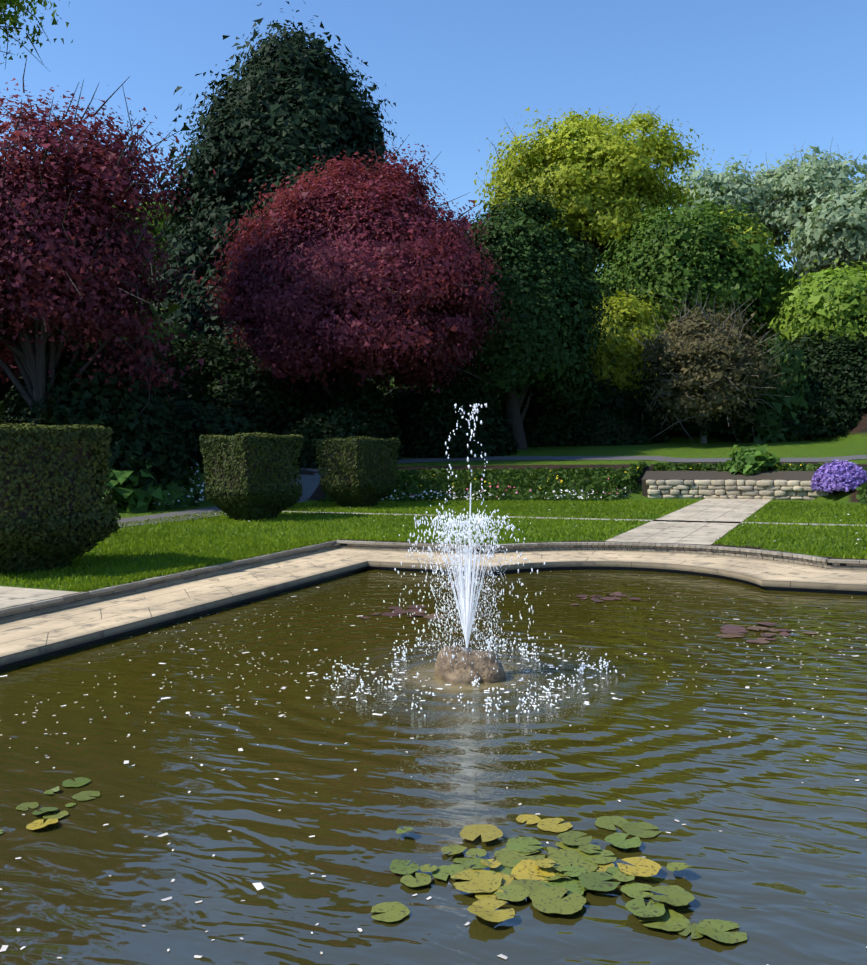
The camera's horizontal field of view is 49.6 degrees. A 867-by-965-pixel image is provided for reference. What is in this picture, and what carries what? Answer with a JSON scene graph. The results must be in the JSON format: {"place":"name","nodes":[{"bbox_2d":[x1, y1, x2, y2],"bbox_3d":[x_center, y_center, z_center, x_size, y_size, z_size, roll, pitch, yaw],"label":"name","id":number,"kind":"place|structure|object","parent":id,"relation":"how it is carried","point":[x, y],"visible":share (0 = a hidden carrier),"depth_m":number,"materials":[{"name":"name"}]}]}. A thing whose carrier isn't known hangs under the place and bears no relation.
{"place":"outdoors","nodes":[
{"label":"outdoors","id":0,"kind":"place"},
{"bbox_2d":[0,0,72,66],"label":"tall tree","id":1,"kind":"object","parent":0,"point":[14,21],"depth_m":24.87,"materials":[{"name":"green plant"}]},
{"bbox_2d":[0,551,866,964],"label":"water","id":2,"kind":"structure","parent":0,"point":[764,801],"depth_m":4.74,"materials":[{"name":"liquid"}]},
{"bbox_2d":[0,777,99,833],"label":"lily pads","id":3,"kind":"object","parent":2,"relation":"on","point":[52,816],"visible":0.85,"depth_m":4.38,"materials":[{"name":"green plant"}]},
{"bbox_2d":[359,605,443,618],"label":"lily pads","id":4,"kind":"object","parent":2,"relation":"on","point":[398,610],"visible":0.83,"depth_m":9.06,"materials":[{"name":"plant"}]},
{"bbox_2d":[0,566,866,668],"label":"pond edge","id":5,"kind":"object","parent":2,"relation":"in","point":[426,570],"depth_m":10.35,"materials":[{"name":"black"}]},
{"bbox_2d":[0,548,866,665],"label":"coping","id":6,"kind":"object","parent":5,"relation":"on","point":[26,637],"visible":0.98,"depth_m":10.42,"materials":[{"name":"stone"}]},
{"bbox_2d":[0,540,866,621],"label":"stone curb","id":7,"kind":"structure","parent":6,"relation":"on","point":[156,580],"depth_m":11.80,"materials":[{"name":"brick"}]},
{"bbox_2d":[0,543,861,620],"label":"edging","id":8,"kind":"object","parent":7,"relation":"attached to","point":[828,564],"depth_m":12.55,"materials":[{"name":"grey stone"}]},
{"bbox_2d":[0,572,866,964],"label":"floating petals","id":9,"kind":"object","parent":2,"relation":"on","point":[258,886],"visible":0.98,"depth_m":5.74,"materials":[{"name":"white plant"}]},
{"bbox_2d":[306,642,621,712],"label":"water splashes","id":10,"kind":"object","parent":2,"relation":"on","point":[586,702],"visible":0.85,"depth_m":6.39,"materials":[{"name":"white liquid"}]},
{"bbox_2d":[323,403,616,718],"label":"fountain water","id":11,"kind":"structure","parent":2,"relation":"on","point":[465,604],"depth_m":6.60,"materials":[{"name":"white liquid"}]},
{"bbox_2d":[434,646,505,683],"bbox_3d":[0.254,1.354,6.685,0.482,0.341,0.492,-1,3,-10],"label":"fountain rock","id":12,"kind":"object","parent":2,"relation":"in","point":[458,671],"visible":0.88,"depth_m":6.52,"materials":[{"name":"beige stone"}]},
{"bbox_2d":[371,824,694,921],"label":"lily pads","id":13,"kind":"object","parent":2,"relation":"on","point":[542,884],"visible":0.96,"depth_m":3.58,"materials":[{"name":"green plant"}]},
{"bbox_2d":[516,814,572,831],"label":"lily pads","id":14,"kind":"object","parent":2,"relation":"on","point":[547,824],"visible":1,"depth_m":4.11,"materials":[{"name":"yellow plant"}]},
{"bbox_2d":[570,592,640,604],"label":"lily pads","id":15,"kind":"object","parent":2,"relation":"on","point":[607,598],"visible":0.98,"depth_m":9.73,"materials":[{"name":"plant"}]},
{"bbox_2d":[595,816,661,837],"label":"lily pads","id":16,"kind":"object","parent":2,"relation":"on","point":[641,829],"visible":0.96,"depth_m":4.05,"materials":[{"name":"green plant"}]},
{"bbox_2d":[639,908,746,943],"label":"lily pads","id":17,"kind":"object","parent":2,"relation":"on","point":[679,923],"visible":0.94,"depth_m":3.22,"materials":[{"name":"green plant"}]},
{"bbox_2d":[716,622,816,643],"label":"lily pads","id":18,"kind":"object","parent":2,"relation":"on","point":[730,631],"visible":0.96,"depth_m":7.97,"materials":[{"name":"brown plant"}]},
{"bbox_2d":[0,320,866,591],"bbox_3d":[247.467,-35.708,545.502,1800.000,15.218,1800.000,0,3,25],"label":"ground","id":19,"kind":"structure","parent":0,"point":[852,441],"depth_m":23.43,"materials":[{"name":"green plant"}]},
{"bbox_2d":[0,586,78,608],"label":"paving","id":20,"kind":"structure","parent":19,"relation":"on","point":[11,596],"depth_m":9.10,"materials":[{"name":"stone"}]},
{"bbox_2d":[0,423,122,574],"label":"topiary","id":21,"kind":"object","parent":19,"relation":"on","point":[101,435],"depth_m":10.51,"materials":[{"name":"green plant"}]},
{"bbox_2d":[0,346,193,493],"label":"shrub","id":22,"kind":"object","parent":19,"relation":"on","point":[140,439],"visible":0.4,"depth_m":20.33,"materials":[{"name":"green plant"}]},
{"bbox_2d":[8,284,205,394],"bbox_3d":[-12.462,-4.631,29.242,10.892,6.061,10.278,0,3,25],"label":"tree","id":23,"kind":"object","parent":19,"relation":"on","point":[173,307],"depth_m":29.25,"materials":[{"name":"green plant"}]},
{"bbox_2d":[0,57,226,424],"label":"plum tree","id":24,"kind":"object","parent":19,"relation":"on","point":[54,250],"depth_m":19.69,"materials":[{"name":"plant"}]},
{"bbox_2d":[126,228,165,293],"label":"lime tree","id":25,"kind":"object","parent":19,"relation":"on","point":[144,264],"depth_m":45.38,"materials":[{"name":"green plant"}]},
{"bbox_2d":[94,457,199,511],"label":"big plant leaves","id":26,"kind":"object","parent":19,"relation":"on","point":[127,498],"visible":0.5,"depth_m":19.76,"materials":[{"name":"green plant"}]},
{"bbox_2d":[112,191,189,292],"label":"lime tree","id":27,"kind":"object","parent":19,"relation":"on","point":[158,230],"depth_m":47.07,"materials":[{"name":"green plant"}]},
{"bbox_2d":[113,330,215,405],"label":"shrub","id":28,"kind":"object","parent":19,"relation":"on","point":[179,394],"visible":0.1,"depth_m":28.42,"materials":[{"name":"green plant"}]},
{"bbox_2d":[131,289,256,370],"bbox_3d":[-11.530,-5.808,39.981,11.558,5.451,11.294,0,3,25],"label":"tree","id":29,"kind":"object","parent":19,"relation":"on","point":[183,330],"visible":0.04,"depth_m":35.98,"materials":[{"name":"green plant"}]},
{"bbox_2d":[121,453,294,510],"bbox_3d":[-5.520,-0.130,22.677,1.952,1.308,5.715,0,3,25],"label":"leafy plant","id":30,"kind":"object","parent":19,"relation":"on","point":[196,494],"depth_m":21.14,"materials":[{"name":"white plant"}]},
{"bbox_2d":[154,458,207,504],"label":"flowers","id":31,"kind":"object","parent":30,"relation":"attached to","point":[203,485],"visible":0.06,"depth_m":21.23,"materials":[{"name":"white"}]},
{"bbox_2d":[152,397,268,475],"bbox_3d":[-6.586,-1.066,24.649,5.705,2.308,4.292,0,3,25],"label":"shrub","id":32,"kind":"object","parent":19,"relation":"on","point":[196,420],"visible":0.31,"depth_m":23.27,"materials":[{"name":"green plant"}]},
{"bbox_2d":[159,333,270,397],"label":"shrub","id":33,"kind":"object","parent":19,"relation":"on","point":[220,364],"visible":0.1,"depth_m":31.67,"materials":[{"name":"green plant"}]},
{"bbox_2d":[199,432,303,520],"bbox_3d":[-3.349,-0.088,17.477,1.492,1.703,1.475,2,4,42],"label":"topiary","id":34,"kind":"object","parent":19,"relation":"on","point":[220,500],"depth_m":17.07,"materials":[{"name":"green plant"}]},
{"bbox_2d":[193,367,329,434],"bbox_3d":[-5.104,-1.938,28.606,6.217,3.222,4.228,0,3,25],"label":"shrub","id":35,"kind":"object","parent":19,"relation":"on","point":[251,395],"visible":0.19,"depth_m":27.45,"materials":[{"name":"green plant"}]},
{"bbox_2d":[137,1,414,372],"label":"yew tree","id":36,"kind":"object","parent":19,"relation":"on","point":[286,105],"depth_m":37.88,"materials":[{"name":"green plant"}]},
{"bbox_2d":[254,355,385,393],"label":"shrub","id":37,"kind":"object","parent":19,"relation":"on","point":[368,379],"depth_m":34.87,"materials":[{"name":"green plant"}]},
{"bbox_2d":[276,371,376,433],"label":"shrub","id":38,"kind":"object","parent":19,"relation":"on","point":[325,397],"visible":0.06,"depth_m":27.53,"materials":[{"name":"green plant"}]},
{"bbox_2d":[283,407,379,468],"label":"shrub","id":39,"kind":"object","parent":19,"relation":"on","point":[330,423],"visible":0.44,"depth_m":24.46,"materials":[{"name":"green plant"}]},
{"bbox_2d":[193,134,511,400],"bbox_3d":[-2.345,-5.488,28.218,9.977,9.923,9.520,0,3,25],"label":"plum tree","id":40,"kind":"object","parent":19,"relation":"on","point":[337,298],"depth_m":25.80,"materials":[{"name":"purple plant"}]},
{"bbox_2d":[315,436,400,507],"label":"topiary","id":41,"kind":"object","parent":19,"relation":"on","point":[340,496],"depth_m":19.92,"materials":[{"name":"green plant"}]},
{"bbox_2d":[324,382,404,459],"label":"shrub","id":42,"kind":"object","parent":19,"relation":"on","point":[365,401],"visible":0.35,"depth_m":26.46,"materials":[{"name":"green plant"}]},
{"bbox_2d":[369,371,433,393],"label":"shrub","id":43,"kind":"object","parent":19,"relation":"on","point":[385,389],"visible":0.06,"depth_m":35.53,"materials":[{"name":"green plant"}]},
{"bbox_2d":[375,366,453,391],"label":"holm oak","id":44,"kind":"object","parent":19,"relation":"on","point":[392,380],"depth_m":34.93,"materials":[{"name":"green plant"}]},
{"bbox_2d":[396,377,469,408],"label":"shrub","id":45,"kind":"object","parent":19,"relation":"on","point":[418,388],"depth_m":34.76,"materials":[{"name":"green plant"}]},
{"bbox_2d":[0,498,866,591],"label":"lawn grass tufts","id":46,"kind":"object","parent":19,"relation":"on","point":[128,538],"visible":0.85,"depth_m":14.43,"materials":[{"name":"green plant"}]},
{"bbox_2d":[398,375,518,457],"bbox_3d":[0.643,-1.890,28.352,3.617,2.809,3.091,0,3,25],"label":"shrub","id":47,"kind":"object","parent":19,"relation":"on","point":[426,433],"visible":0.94,"depth_m":27.66,"materials":[{"name":"green plant"}]},
{"bbox_2d":[317,461,650,501],"bbox_3d":[1.294,0.027,22.163,8.042,0.947,2.451,-1,3,2],"label":"hedge","id":48,"kind":"object","parent":19,"relation":"on","point":[522,481],"visible":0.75,"depth_m":22.20,"materials":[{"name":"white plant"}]},
{"bbox_2d":[405,476,630,496],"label":"flowers","id":49,"kind":"object","parent":48,"relation":"on","point":[516,492],"visible":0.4,"depth_m":22.03,"materials":[{"name":"white"}]},
{"bbox_2d":[399,467,638,491],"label":"flowers","id":50,"kind":"object","parent":48,"relation":"on","point":[490,483],"visible":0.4,"depth_m":22.32,"materials":[{"name":"white"}]},
{"bbox_2d":[382,487,625,500],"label":"flowers","id":51,"kind":"object","parent":19,"relation":"on","point":[578,496],"visible":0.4,"depth_m":21.75,"materials":[{"name":"white"}]},
{"bbox_2d":[440,175,631,449],"bbox_3d":[2.935,-5.309,30.924,6.893,8.944,7.328,0,3,25],"label":"holm oak","id":52,"kind":"object","parent":19,"relation":"on","point":[551,293],"depth_m":29.36,"materials":[{"name":"green plant"}]},
{"bbox_2d":[282,511,866,525],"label":"paved strip","id":53,"kind":"object","parent":19,"relation":"on","point":[586,518],"depth_m":16.61,"materials":[{"name":"stone"}]},
{"bbox_2d":[474,102,713,276],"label":"yellow green tree","id":54,"kind":"object","parent":19,"relation":"on","point":[593,183],"depth_m":41.26,"materials":[{"name":"plant"}]},
{"bbox_2d":[585,284,670,399],"bbox_3d":[6.684,-4.679,35.443,5.180,5.508,4.883,0,3,25],"label":"yellow green tree","id":55,"kind":"object","parent":19,"relation":"on","point":[634,318],"depth_m":33.73,"materials":[{"name":"plant"}]},
{"bbox_2d":[604,354,693,422],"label":"shrub","id":56,"kind":"object","parent":19,"relation":"on","point":[640,403],"visible":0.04,"depth_m":33.59,"materials":[{"name":"green plant"}]},
{"bbox_2d":[606,498,771,544],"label":"flag path","id":57,"kind":"structure","parent":19,"relation":"on","point":[699,531],"depth_m":15.37,"materials":[{"name":"stone"}]},
{"bbox_2d":[636,389,764,436],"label":"shrub","id":58,"kind":"object","parent":19,"relation":"on","point":[712,426],"visible":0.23,"depth_m":32.31,"materials":[{"name":"green plant"}]},
{"bbox_2d":[590,185,812,347],"bbox_3d":[10.855,-8.686,40.669,10.077,8.401,9.337,0,3,25],"label":"tree","id":59,"kind":"object","parent":19,"relation":"on","point":[664,258],"visible":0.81,"depth_m":37.95,"materials":[{"name":"green plant"}]},
{"bbox_2d":[618,283,803,444],"bbox_3d":[9.370,-3.842,31.870,6.107,5.633,6.221,0,3,25],"label":"scrub tree","id":60,"kind":"object","parent":19,"relation":"on","point":[695,380],"depth_m":30.82,"materials":[{"name":"brown plant"}]},
{"bbox_2d":[666,151,787,234],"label":"birch tree","id":61,"kind":"object","parent":19,"relation":"on","point":[716,180],"depth_m":53.75,"materials":[{"name":"green plant"}]},
{"bbox_2d":[642,471,821,497],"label":"raised bed soil","id":62,"kind":"structure","parent":19,"relation":"on","point":[728,475],"depth_m":21.57,"materials":[{"name":"brown soil"}]},
{"bbox_2d":[646,479,828,499],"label":"stone wall","id":63,"kind":"structure","parent":19,"relation":"on","point":[776,489],"depth_m":21.12,"materials":[{"name":"beige stone"}]},
{"bbox_2d":[651,461,824,471],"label":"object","id":64,"kind":"structure","parent":19,"relation":"on","point":[703,466],"depth_m":22.01,"materials":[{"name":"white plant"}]},
{"bbox_2d":[699,210,783,277],"bbox_3d":[12.678,-7.937,39.731,4.020,7.388,4.315,0,3,25],"label":"tree","id":65,"kind":"object","parent":19,"relation":"on","point":[733,242],"visible":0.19,"depth_m":38.79,"materials":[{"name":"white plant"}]},
{"bbox_2d":[724,444,780,475],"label":"hosta plant","id":66,"kind":"object","parent":19,"relation":"on","point":[748,461],"visible":0.92,"depth_m":21.48,"materials":[{"name":"green plant"}]},
{"bbox_2d":[725,331,819,444],"bbox_3d":[11.972,-2.898,32.970,3.744,4.974,4.260,0,3,25],"label":"bush","id":67,"kind":"object","parent":19,"relation":"on","point":[794,367],"depth_m":32.22,"materials":[{"name":"green plant"}]},
{"bbox_2d":[770,259,797,307],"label":"tree","id":68,"kind":"object","parent":19,"relation":"on","point":[789,276],"depth_m":56.89,"materials":[{"name":"green plant"}]},
{"bbox_2d":[711,378,862,439],"bbox_3d":[12.165,-2.698,33.939,6.391,2.413,4.219,0,3,25],"label":"shrub","id":69,"kind":"object","parent":19,"relation":"on","point":[827,412],"visible":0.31,"depth_m":32.24,"materials":[{"name":"green plant"}]},
{"bbox_2d":[746,138,866,284],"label":"birch tree","id":70,"kind":"object","parent":19,"relation":"on","point":[795,210],"depth_m":53.36,"materials":[{"name":"green plant"}]},
{"bbox_2d":[757,257,866,352],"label":"tree","id":71,"kind":"object","parent":19,"relation":"on","point":[825,301],"visible":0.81,"depth_m":35.46,"materials":[{"name":"green plant"}]},
{"bbox_2d":[779,180,866,279],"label":"birch tree","id":72,"kind":"object","parent":19,"relation":"on","point":[849,220],"depth_m":48.26,"materials":[{"name":"green plant"}]},
{"bbox_2d":[787,331,866,412],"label":"shrub","id":73,"kind":"object","parent":19,"relation":"on","point":[807,349],"visible":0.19,"depth_m":34.26,"materials":[{"name":"green plant"}]},
{"bbox_2d":[801,335,866,410],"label":"shrub","id":74,"kind":"object","parent":19,"relation":"on","point":[851,385],"visible":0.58,"depth_m":33.32,"materials":[{"name":"green plant"}]},
{"bbox_2d":[810,460,866,492],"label":"flowering bush","id":75,"kind":"object","parent":19,"relation":"on","point":[841,475],"visible":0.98,"depth_m":19.81,"materials":[{"name":"purple plant"}]},
{"bbox_2d":[852,316,866,345],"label":"shrub","id":76,"kind":"object","parent":19,"relation":"on","point":[865,322],"visible":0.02,"depth_m":34.80,"materials":[{"name":"green plant"}]},
{"bbox_2d":[856,467,866,504],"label":"bush","id":77,"kind":"object","parent":19,"relation":"on","point":[861,495],"visible":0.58,"depth_m":19.33,"materials":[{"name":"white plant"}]},
{"bbox_2d":[99,455,866,528],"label":"asphalt path","id":78,"kind":"structure","parent":0,"point":[310,483],"depth_m":24.15,"materials":[{"name":"grey asphalt"}]}
]}

